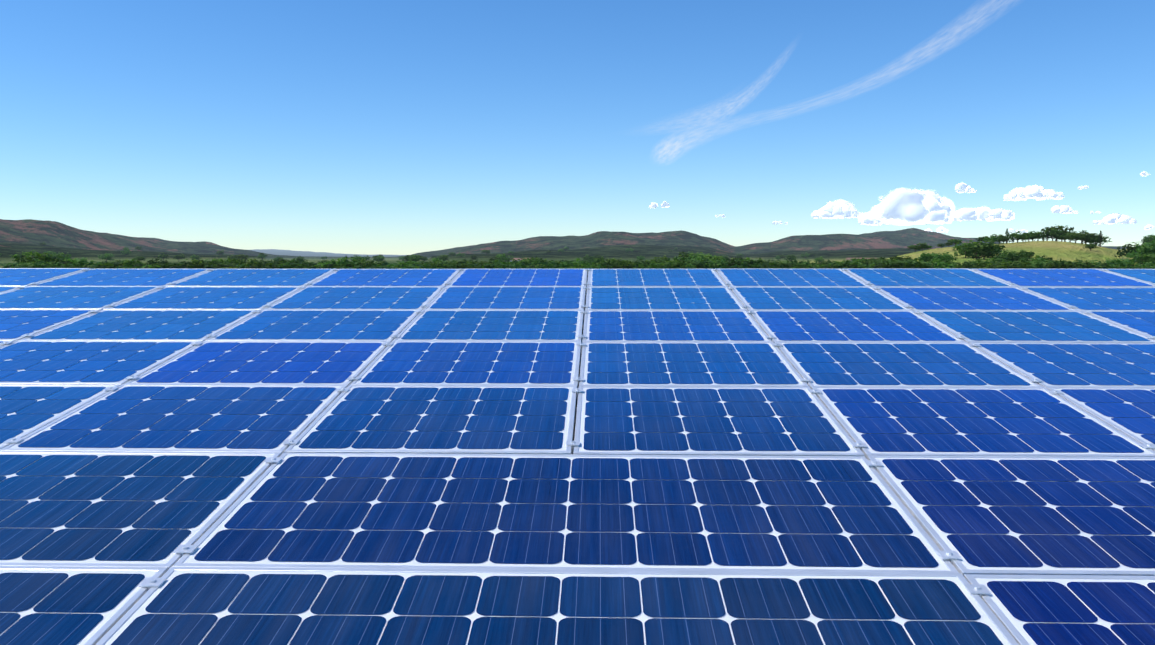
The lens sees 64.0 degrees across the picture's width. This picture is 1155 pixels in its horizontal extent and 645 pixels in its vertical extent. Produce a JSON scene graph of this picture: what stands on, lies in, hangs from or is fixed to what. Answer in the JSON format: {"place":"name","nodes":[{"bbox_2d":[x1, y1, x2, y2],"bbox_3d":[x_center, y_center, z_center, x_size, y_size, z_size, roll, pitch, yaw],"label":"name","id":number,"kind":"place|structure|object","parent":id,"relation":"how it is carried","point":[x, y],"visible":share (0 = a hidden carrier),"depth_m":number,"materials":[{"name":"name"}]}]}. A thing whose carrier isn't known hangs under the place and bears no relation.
{"place":"outdoors","nodes":[
{"label":"outdoors","id":0,"kind":"place"},
{"bbox_2d":[0,219,1135,267],"bbox_3d":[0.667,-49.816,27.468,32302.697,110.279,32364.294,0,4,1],"label":"hills","id":1,"kind":"structure","parent":0,"point":[19,237],"depth_m":2227.45,"materials":[{"name":"plant"}]},
{"bbox_2d":[15,258,50,267],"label":"bush","id":2,"kind":"object","parent":1,"relation":"on","point":[30,264],"visible":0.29,"depth_m":239.50,"materials":[{"name":"green plant"}]},
{"bbox_2d":[10,250,62,261],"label":"bush","id":3,"kind":"object","parent":1,"relation":"on","point":[28,255],"visible":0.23,"depth_m":371.12,"materials":[{"name":"green plant"}]},
{"bbox_2d":[15,253,66,267],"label":"bush","id":4,"kind":"object","parent":1,"relation":"on","point":[44,258],"visible":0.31,"depth_m":262.74,"materials":[{"name":"green plant"}]},
{"bbox_2d":[59,257,100,266],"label":"bush","id":5,"kind":"object","parent":1,"relation":"on","point":[80,261],"visible":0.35,"depth_m":309.28,"materials":[{"name":"green plant"}]},
{"bbox_2d":[80,262,121,268],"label":"bush","id":6,"kind":"object","parent":1,"relation":"on","point":[106,265],"visible":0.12,"depth_m":221.88,"materials":[{"name":"green plant"}]},
{"bbox_2d":[118,259,141,268],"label":"bush","id":7,"kind":"object","parent":1,"relation":"on","point":[133,264],"visible":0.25,"depth_m":274.58,"materials":[{"name":"green plant"}]},
{"bbox_2d":[139,263,179,268],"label":"bush","id":8,"kind":"object","parent":1,"relation":"on","point":[163,266],"visible":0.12,"depth_m":225.97,"materials":[{"name":"green plant"}]},
{"bbox_2d":[180,259,214,268],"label":"bush","id":9,"kind":"object","parent":1,"relation":"on","point":[200,262],"visible":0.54,"depth_m":286.67,"materials":[{"name":"green plant"}]},
{"bbox_2d":[195,262,245,268],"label":"bush","id":10,"kind":"object","parent":1,"relation":"on","point":[221,265],"visible":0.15,"depth_m":238.53,"materials":[{"name":"green plant"}]},
{"bbox_2d":[243,259,268,268],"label":"bush","id":11,"kind":"object","parent":1,"relation":"on","point":[254,263],"visible":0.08,"depth_m":268.56,"materials":[{"name":"green plant"}]},
{"bbox_2d":[249,262,284,268],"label":"bush","id":12,"kind":"object","parent":1,"relation":"on","point":[271,265],"visible":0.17,"depth_m":220.35,"materials":[{"name":"green plant"}]},
{"bbox_2d":[260,262,307,268],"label":"bush","id":13,"kind":"object","parent":1,"relation":"on","point":[287,265],"visible":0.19,"depth_m":237.39,"materials":[{"name":"green plant"}]},
{"bbox_2d":[320,257,359,268],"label":"bush","id":14,"kind":"object","parent":1,"relation":"on","point":[343,261],"visible":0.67,"depth_m":264.31,"materials":[{"name":"green plant"}]},
{"bbox_2d":[349,261,410,268],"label":"bush","id":15,"kind":"object","parent":1,"relation":"on","point":[379,266],"visible":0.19,"depth_m":224.28,"materials":[{"name":"green plant"}]},
{"bbox_2d":[428,261,456,268],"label":"bush","id":16,"kind":"object","parent":1,"relation":"on","point":[445,265],"visible":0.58,"depth_m":284.33,"materials":[{"name":"green plant"}]},
{"bbox_2d":[477,262,512,268],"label":"bush","id":17,"kind":"object","parent":1,"relation":"on","point":[489,266],"visible":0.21,"depth_m":259.10,"materials":[{"name":"green plant"}]},
{"bbox_2d":[493,263,525,268],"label":"bush","id":18,"kind":"object","parent":1,"relation":"on","point":[509,267],"visible":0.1,"depth_m":239.43,"materials":[{"name":"green plant"}]},
{"bbox_2d":[559,258,590,268],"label":"bush","id":19,"kind":"object","parent":1,"relation":"on","point":[564,265],"visible":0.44,"depth_m":279.54,"materials":[{"name":"green plant"}]},
{"bbox_2d":[595,258,624,268],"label":"bush","id":20,"kind":"object","parent":1,"relation":"on","point":[611,261],"visible":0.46,"depth_m":267.60,"materials":[{"name":"green plant"}]},
{"bbox_2d":[634,262,664,268],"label":"bush","id":21,"kind":"object","parent":1,"relation":"on","point":[652,265],"visible":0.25,"depth_m":258.39,"materials":[{"name":"green plant"}]},
{"bbox_2d":[661,260,694,268],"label":"bush","id":22,"kind":"object","parent":1,"relation":"on","point":[678,263],"visible":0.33,"depth_m":258.09,"materials":[{"name":"green plant"}]},
{"bbox_2d":[691,259,719,268],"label":"bush","id":23,"kind":"object","parent":1,"relation":"on","point":[700,263],"visible":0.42,"depth_m":293.76,"materials":[{"name":"green plant"}]},
{"bbox_2d":[703,259,726,268],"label":"bush","id":24,"kind":"object","parent":1,"relation":"on","point":[717,264],"visible":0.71,"depth_m":288.30,"materials":[{"name":"green plant"}]},
{"bbox_2d":[720,262,760,267],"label":"bush","id":25,"kind":"object","parent":1,"relation":"on","point":[742,265],"visible":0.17,"depth_m":241.97,"materials":[{"name":"green plant"}]},
{"bbox_2d":[741,258,772,267],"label":"bush","id":26,"kind":"object","parent":1,"relation":"on","point":[758,261],"visible":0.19,"depth_m":294.31,"materials":[{"name":"green plant"}]},
{"bbox_2d":[757,261,788,267],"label":"bush","id":27,"kind":"object","parent":1,"relation":"on","point":[781,265],"visible":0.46,"depth_m":255.73,"materials":[{"name":"green plant"}]},
{"bbox_2d":[821,261,857,268],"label":"bush","id":28,"kind":"object","parent":1,"relation":"on","point":[834,266],"visible":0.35,"depth_m":238.32,"materials":[{"name":"green plant"}]},
{"bbox_2d":[873,261,902,267],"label":"bush","id":29,"kind":"object","parent":1,"relation":"on","point":[888,265],"visible":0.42,"depth_m":257.41,"materials":[{"name":"green plant"}]},
{"bbox_2d":[882,258,933,267],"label":"bush","id":30,"kind":"object","parent":1,"relation":"on","point":[910,263],"visible":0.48,"depth_m":282.36,"materials":[{"name":"green plant"}]},
{"bbox_2d":[916,252,941,263],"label":"bush","id":31,"kind":"object","parent":1,"relation":"on","point":[924,256],"visible":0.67,"depth_m":400.03,"materials":[{"name":"green plant"}]},
{"bbox_2d":[919,259,954,267],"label":"bush","id":32,"kind":"object","parent":1,"relation":"on","point":[938,264],"visible":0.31,"depth_m":287.79,"materials":[{"name":"green plant"}]},
{"bbox_2d":[933,251,957,261],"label":"bush","id":33,"kind":"object","parent":1,"relation":"on","point":[946,255],"visible":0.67,"depth_m":388.22,"materials":[{"name":"green plant"}]},
{"bbox_2d":[959,258,992,268],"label":"bush","id":34,"kind":"object","parent":1,"relation":"on","point":[978,264],"visible":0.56,"depth_m":292.19,"materials":[{"name":"green plant"}]},
{"bbox_2d":[953,239,1004,259],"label":"broad tree","id":35,"kind":"object","parent":1,"relation":"on","point":[985,249],"visible":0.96,"depth_m":395.93,"materials":[{"name":"green plant"}]},
{"bbox_2d":[985,260,1031,268],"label":"bush","id":36,"kind":"object","parent":1,"relation":"on","point":[1009,265],"visible":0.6,"depth_m":271.90,"materials":[{"name":"green plant"}]},
{"bbox_2d":[995,250,1032,261],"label":"bush","id":37,"kind":"object","parent":1,"relation":"on","point":[1015,257],"visible":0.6,"depth_m":366.27,"materials":[{"name":"green plant"}]},
{"bbox_2d":[1005,231,1030,242],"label":"broad tree","id":38,"kind":"object","parent":1,"relation":"on","point":[1015,236],"visible":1,"depth_m":536.14,"materials":[{"name":"green plant"}]},
{"bbox_2d":[1020,258,1050,268],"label":"bush","id":39,"kind":"object","parent":1,"relation":"on","point":[1036,264],"visible":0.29,"depth_m":278.08,"materials":[{"name":"green plant"}]},
{"bbox_2d":[1041,228,1064,240],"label":"broad tree","id":40,"kind":"object","parent":1,"relation":"on","point":[1053,233],"visible":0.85,"depth_m":546.21,"materials":[{"name":"green plant"}]},
{"bbox_2d":[1041,225,1073,240],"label":"broad tree","id":41,"kind":"object","parent":1,"relation":"on","point":[1059,228],"visible":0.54,"depth_m":568.81,"materials":[{"name":"green plant"}]},
{"bbox_2d":[1041,258,1078,268],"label":"bush","id":42,"kind":"object","parent":1,"relation":"on","point":[1050,266],"visible":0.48,"depth_m":265.51,"materials":[{"name":"green plant"}]},
{"bbox_2d":[1052,260,1086,268],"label":"bush","id":43,"kind":"object","parent":1,"relation":"on","point":[1081,266],"visible":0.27,"depth_m":266.50,"materials":[{"name":"green plant"}]},
{"bbox_2d":[1066,233,1085,242],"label":"broad tree","id":44,"kind":"object","parent":1,"relation":"on","point":[1073,237],"visible":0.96,"depth_m":532.81,"materials":[{"name":"green plant"}]},
{"bbox_2d":[1073,259,1111,268],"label":"bush","id":45,"kind":"object","parent":1,"relation":"on","point":[1088,263],"visible":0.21,"depth_m":270.86,"materials":[{"name":"green plant"}]},
{"bbox_2d":[1082,234,1111,245],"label":"broad tree","id":46,"kind":"object","parent":1,"relation":"on","point":[1095,240],"visible":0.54,"depth_m":555.76,"materials":[{"name":"green plant"}]},
{"bbox_2d":[1086,262,1130,268],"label":"bush","id":47,"kind":"object","parent":1,"relation":"on","point":[1108,265],"visible":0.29,"depth_m":268.25,"materials":[{"name":"green plant"}]},
{"bbox_2d":[1089,257,1137,268],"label":"bush","id":48,"kind":"object","parent":1,"relation":"on","point":[1123,263],"visible":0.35,"depth_m":283.11,"materials":[{"name":"green plant"}]},
{"bbox_2d":[1111,242,1143,257],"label":"broad tree","id":49,"kind":"object","parent":1,"relation":"on","point":[1124,252],"visible":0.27,"depth_m":436.38,"materials":[{"name":"green plant"}]},
{"bbox_2d":[1136,244,1154,263],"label":"broad tree","id":50,"kind":"object","parent":1,"relation":"on","point":[1149,252],"visible":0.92,"depth_m":329.07,"materials":[{"name":"green plant"}]},
{"bbox_2d":[0,0,1154,254],"label":"sky","id":51,"kind":"structure","parent":0,"point":[367,127],"materials":[{"name":"blue"}]},
{"bbox_2d":[811,199,861,218],"bbox_3d":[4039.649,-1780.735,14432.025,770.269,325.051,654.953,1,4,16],"label":"cloud","id":52,"kind":"structure","parent":0,"point":[841,208],"depth_m":14228.46,"materials":[{"name":"white"}]},
{"bbox_2d":[858,187,955,225],"bbox_3d":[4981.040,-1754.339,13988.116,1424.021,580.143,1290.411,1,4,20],"label":"cloud","id":53,"kind":"structure","parent":0,"point":[903,206],"depth_m":13504.66,"materials":[{"name":"white"}]},
{"bbox_2d":[954,183,976,192],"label":"cloud","id":54,"kind":"structure","parent":0,"point":[962,188],"depth_m":13599.97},
{"bbox_2d":[949,206,1014,220],"bbox_3d":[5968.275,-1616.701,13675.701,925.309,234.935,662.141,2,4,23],"label":"cloud","id":55,"kind":"structure","parent":0,"point":[979,213],"depth_m":13507.03,"materials":[{"name":"white"}]},
{"bbox_2d":[1003,184,1064,200],"bbox_3d":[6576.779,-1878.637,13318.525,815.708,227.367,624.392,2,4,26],"label":"cloud","id":56,"kind":"structure","parent":0,"point":[1035,192],"depth_m":13231.23,"materials":[{"name":"white"}]},
{"bbox_2d":[1051,205,1077,213],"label":"cloud","id":57,"kind":"structure","parent":0,"point":[1066,209],"depth_m":13117.68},
{"bbox_2d":[1046,387,1154,450],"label":"solar panel","id":58,"kind":"object","parent":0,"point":[1129,411],"visible":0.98,"depth_m":3.02,"materials":[{"name":"glass"}]},
{"bbox_2d":[1093,213,1136,224],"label":"cloud","id":59,"kind":"structure","parent":0,"point":[1114,219],"depth_m":12885.06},
{"bbox_3d":[0.071,2.907,6.368,25.200,6.276,12.939,0,4,1],"label":"farm shed building","id":60,"kind":"object","parent":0,"visible":0},
{"bbox_2d":[573,296,585,440],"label":"roof slope","id":61,"kind":"structure","parent":60,"relation":"on","point":[576,401],"depth_m":3.19,"materials":[{"name":"metal"}]},
{"bbox_2d":[447,269,587,285],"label":"solar panel","id":62,"kind":"object","parent":61,"relation":"on","point":[521,277],"visible":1,"depth_m":5.67,"materials":[{"name":"glass"}]},
{"bbox_2d":[575,277,587,421],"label":"mounting rails","id":63,"kind":"object","parent":61,"relation":"on","point":[580,359],"visible":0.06,"depth_m":3.80,"materials":[{"name":"metal"}]},
{"bbox_2d":[0,286,24,292],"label":"solar panel","id":64,"kind":"object","parent":63,"relation":"on","point":[3,289],"visible":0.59,"depth_m":5.34,"materials":[{"name":"glass"}]},
{"bbox_2d":[0,268,89,285],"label":"solar panel","id":65,"kind":"object","parent":63,"relation":"on","point":[17,276],"visible":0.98,"depth_m":5.84,"materials":[{"name":"glass"}]},
{"bbox_2d":[0,309,100,340],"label":"solar panel","id":66,"kind":"object","parent":63,"relation":"on","point":[15,324],"visible":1,"depth_m":4.46,"materials":[{"name":"glass"}]},
{"bbox_2d":[0,384,119,448],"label":"solar panel","id":67,"kind":"object","parent":63,"relation":"on","point":[26,409],"visible":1,"depth_m":3.10,"materials":[{"name":"glass"}]},
{"bbox_2d":[0,286,163,309],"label":"solar panel","id":68,"kind":"object","parent":63,"relation":"on","point":[63,297],"visible":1,"depth_m":5.07,"materials":[{"name":"glass"}]},
{"bbox_2d":[0,566,167,644],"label":"solar panel","id":69,"kind":"object","parent":63,"relation":"on","point":[45,605],"visible":0.98,"depth_m":1.79,"materials":[{"name":"glass"}]},
{"bbox_2d":[0,340,202,384],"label":"solar panel","id":70,"kind":"object","parent":63,"relation":"on","point":[81,362],"visible":0.96,"depth_m":3.68,"materials":[{"name":"glass"}]},
{"bbox_2d":[30,269,207,286],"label":"solar panel","id":71,"kind":"object","parent":63,"relation":"on","point":[126,277],"visible":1,"depth_m":5.72,"materials":[{"name":"glass"}]},
{"bbox_2d":[20,310,259,340],"bbox_3d":[-2.023,0.023,4.362,0.814,0.036,0.696,0,12,1],"label":"solar panel","id":72,"kind":"object","parent":63,"relation":"on","point":[161,325],"visible":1,"depth_m":4.32,"materials":[{"name":"glass"}]},
{"bbox_2d":[0,451,281,569],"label":"solar panel","id":73,"kind":"object","parent":63,"relation":"on","point":[99,509],"visible":0.98,"depth_m":2.27,"materials":[{"name":"glass"}]},
{"bbox_2d":[0,384,347,453],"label":"solar panel","id":74,"kind":"object","parent":63,"relation":"on","point":[186,418],"visible":0.98,"depth_m":2.91,"materials":[{"name":"glass"}]},
{"bbox_2d":[103,286,298,309],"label":"solar panel","id":75,"kind":"object","parent":63,"relation":"on","point":[207,298],"visible":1,"depth_m":5.00,"materials":[{"name":"glass"}]},
{"bbox_2d":[168,269,333,286],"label":"solar panel","id":76,"kind":"object","parent":63,"relation":"on","point":[262,277],"visible":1,"depth_m":5.70,"materials":[{"name":"glass"}]},
{"bbox_2d":[125,341,390,385],"bbox_3d":[-1.220,0.169,3.657,0.814,0.036,0.696,0,12,1],"label":"solar panel","id":77,"kind":"object","parent":63,"relation":"on","point":[275,362],"visible":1,"depth_m":3.61,"materials":[{"name":"glass"}]},
{"bbox_2d":[205,309,421,341],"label":"solar panel","id":78,"kind":"object","parent":63,"relation":"on","point":[321,325],"visible":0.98,"depth_m":4.30,"materials":[{"name":"glass"}]},
{"bbox_2d":[264,286,443,309],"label":"solar panel","id":79,"kind":"object","parent":63,"relation":"on","point":[371,297],"visible":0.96,"depth_m":4.99,"materials":[{"name":"glass"}]},
{"bbox_2d":[307,269,459,286],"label":"solar panel","id":80,"kind":"object","parent":63,"relation":"on","point":[389,277],"visible":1,"depth_m":5.69,"materials":[{"name":"glass"}]},
{"bbox_2d":[284,385,576,453],"bbox_3d":[-0.417,0.311,2.952,0.814,0.036,0.696,0,12,1],"label":"solar panel","id":81,"kind":"object","parent":63,"relation":"on","point":[487,419],"visible":1,"depth_m":2.88,"materials":[{"name":"glass"}]},
{"bbox_2d":[350,341,580,387],"bbox_3d":[-0.399,0.168,3.637,0.814,0.035,0.696,0,12,1],"label":"solar panel","id":82,"kind":"object","parent":63,"relation":"on","point":[552,363],"visible":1,"depth_m":3.58,"materials":[{"name":"glass"}]},
{"bbox_2d":[393,310,583,342],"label":"solar panel","id":83,"kind":"object","parent":63,"relation":"on","point":[496,325],"visible":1,"depth_m":4.27,"materials":[{"name":"glass"}]},
{"bbox_2d":[423,286,585,309],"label":"solar panel","id":84,"kind":"object","parent":63,"relation":"on","point":[510,298],"visible":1,"depth_m":4.97,"materials":[{"name":"glass"}]},
{"bbox_2d":[96,567,1018,644],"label":"solar panel","id":85,"kind":"object","parent":63,"relation":"on","point":[268,606],"visible":1,"depth_m":1.75,"materials":[{"name":"glass"}]},
{"bbox_2d":[172,453,958,572],"bbox_3d":[-0.024,0.458,2.258,1.634,0.037,0.696,0,12,1],"label":"solar panel","id":86,"kind":"object","parent":63,"relation":"on","point":[600,512],"visible":1,"depth_m":2.18,"materials":[{"name":"glass"}]},
{"bbox_2d":[585,287,746,309],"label":"solar panel","id":87,"kind":"object","parent":63,"relation":"on","point":[661,298],"visible":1,"depth_m":4.96,"materials":[{"name":"glass"}]},
{"bbox_2d":[582,310,771,342],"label":"solar panel","id":88,"kind":"object","parent":63,"relation":"on","point":[671,326],"visible":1,"depth_m":4.26,"materials":[{"name":"glass"}]},
{"bbox_2d":[579,342,808,386],"bbox_3d":[0.420,0.171,3.618,0.814,0.036,0.696,0,12,1],"label":"solar panel","id":89,"kind":"object","parent":63,"relation":"on","point":[758,364],"visible":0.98,"depth_m":3.56,"materials":[{"name":"glass"}]},
{"bbox_2d":[573,386,864,455],"bbox_3d":[0.403,0.314,2.933,0.814,0.036,0.696,0,12,1],"label":"solar panel","id":90,"kind":"object","parent":63,"relation":"on","point":[708,420],"visible":1,"depth_m":2.87,"materials":[{"name":"glass"}]},
{"bbox_2d":[715,268,870,286],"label":"solar panel","id":91,"kind":"object","parent":63,"relation":"on","point":[766,277],"visible":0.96,"depth_m":5.63,"materials":[{"name":"glass"}]},
{"bbox_2d":[731,287,910,310],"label":"solar panel","id":92,"kind":"object","parent":63,"relation":"on","point":[812,298],"visible":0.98,"depth_m":4.93,"materials":[{"name":"glass"}]},
{"bbox_2d":[749,310,965,342],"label":"solar panel","id":93,"kind":"object","parent":63,"relation":"on","point":[845,325],"visible":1,"depth_m":4.25,"materials":[{"name":"glass"}]},
{"bbox_2d":[775,342,1042,387],"bbox_3d":[1.240,0.172,3.598,0.814,0.036,0.696,0,12,1],"label":"solar panel","id":94,"kind":"object","parent":63,"relation":"on","point":[892,364],"visible":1,"depth_m":3.55,"materials":[{"name":"glass"}]},
{"bbox_2d":[878,287,1077,310],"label":"solar panel","id":95,"kind":"object","parent":63,"relation":"on","point":[966,298],"visible":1,"depth_m":4.91,"materials":[{"name":"glass"}]},
{"bbox_2d":[811,387,1154,457],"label":"solar panel","id":96,"kind":"object","parent":63,"relation":"on","point":[974,421],"visible":1,"depth_m":2.85,"materials":[{"name":"glass"}]},
{"bbox_2d":[867,455,1154,575],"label":"solar panel","id":97,"kind":"object","parent":63,"relation":"on","point":[1045,515],"visible":1,"depth_m":2.21,"materials":[{"name":"glass"}]},
{"bbox_2d":[914,310,1154,342],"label":"solar panel","id":98,"kind":"object","parent":63,"relation":"on","point":[1019,326],"visible":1,"depth_m":4.22,"materials":[{"name":"glass"}]},
{"bbox_2d":[964,574,1154,644],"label":"solar panel","id":99,"kind":"object","parent":63,"relation":"on","point":[1071,610],"visible":0.98,"depth_m":1.76,"materials":[{"name":"glass"}]},
{"bbox_2d":[969,342,1154,387],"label":"solar panel","id":100,"kind":"object","parent":63,"relation":"on","point":[1060,364],"visible":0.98,"depth_m":3.60,"materials":[{"name":"glass"}]},
{"bbox_2d":[975,269,1154,286],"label":"solar panel","id":101,"kind":"object","parent":63,"relation":"on","point":[1060,278],"visible":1,"depth_m":5.56,"materials":[{"name":"glass"}]},
{"bbox_2d":[1018,287,1154,310],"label":"solar panel","id":102,"kind":"object","parent":63,"relation":"on","point":[1111,298],"visible":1,"depth_m":4.97,"materials":[{"name":"glass"}]},
{"bbox_2d":[1080,310,1154,335],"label":"solar panel","id":103,"kind":"object","parent":63,"relation":"on","point":[1142,322],"visible":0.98,"depth_m":4.39,"materials":[{"name":"glass"}]},
{"bbox_2d":[587,269,727,286],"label":"solar panel","id":104,"kind":"object","parent":61,"relation":"on","point":[654,278],"visible":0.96,"depth_m":5.62,"materials":[{"name":"glass"}]},
{"bbox_2d":[842,268,1015,286],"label":"solar panel","id":105,"kind":"object","parent":61,"relation":"on","point":[921,277],"visible":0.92,"depth_m":5.61,"materials":[{"name":"glass"}]},
{"bbox_2d":[1106,269,1154,282],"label":"solar panel","id":106,"kind":"object","parent":61,"relation":"on","point":[1146,275],"visible":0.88,"depth_m":5.75,"materials":[{"name":"glass"}]},
{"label":"solar panel","id":107,"kind":"object","parent":61,"relation":"on","visible":0},
{"bbox_2d":[0,268,1154,596],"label":"panel clamps","id":108,"kind":"object","parent":107,"relation":"on","point":[950,556],"visible":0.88,"depth_m":3.16,"materials":[{"name":"metal"}]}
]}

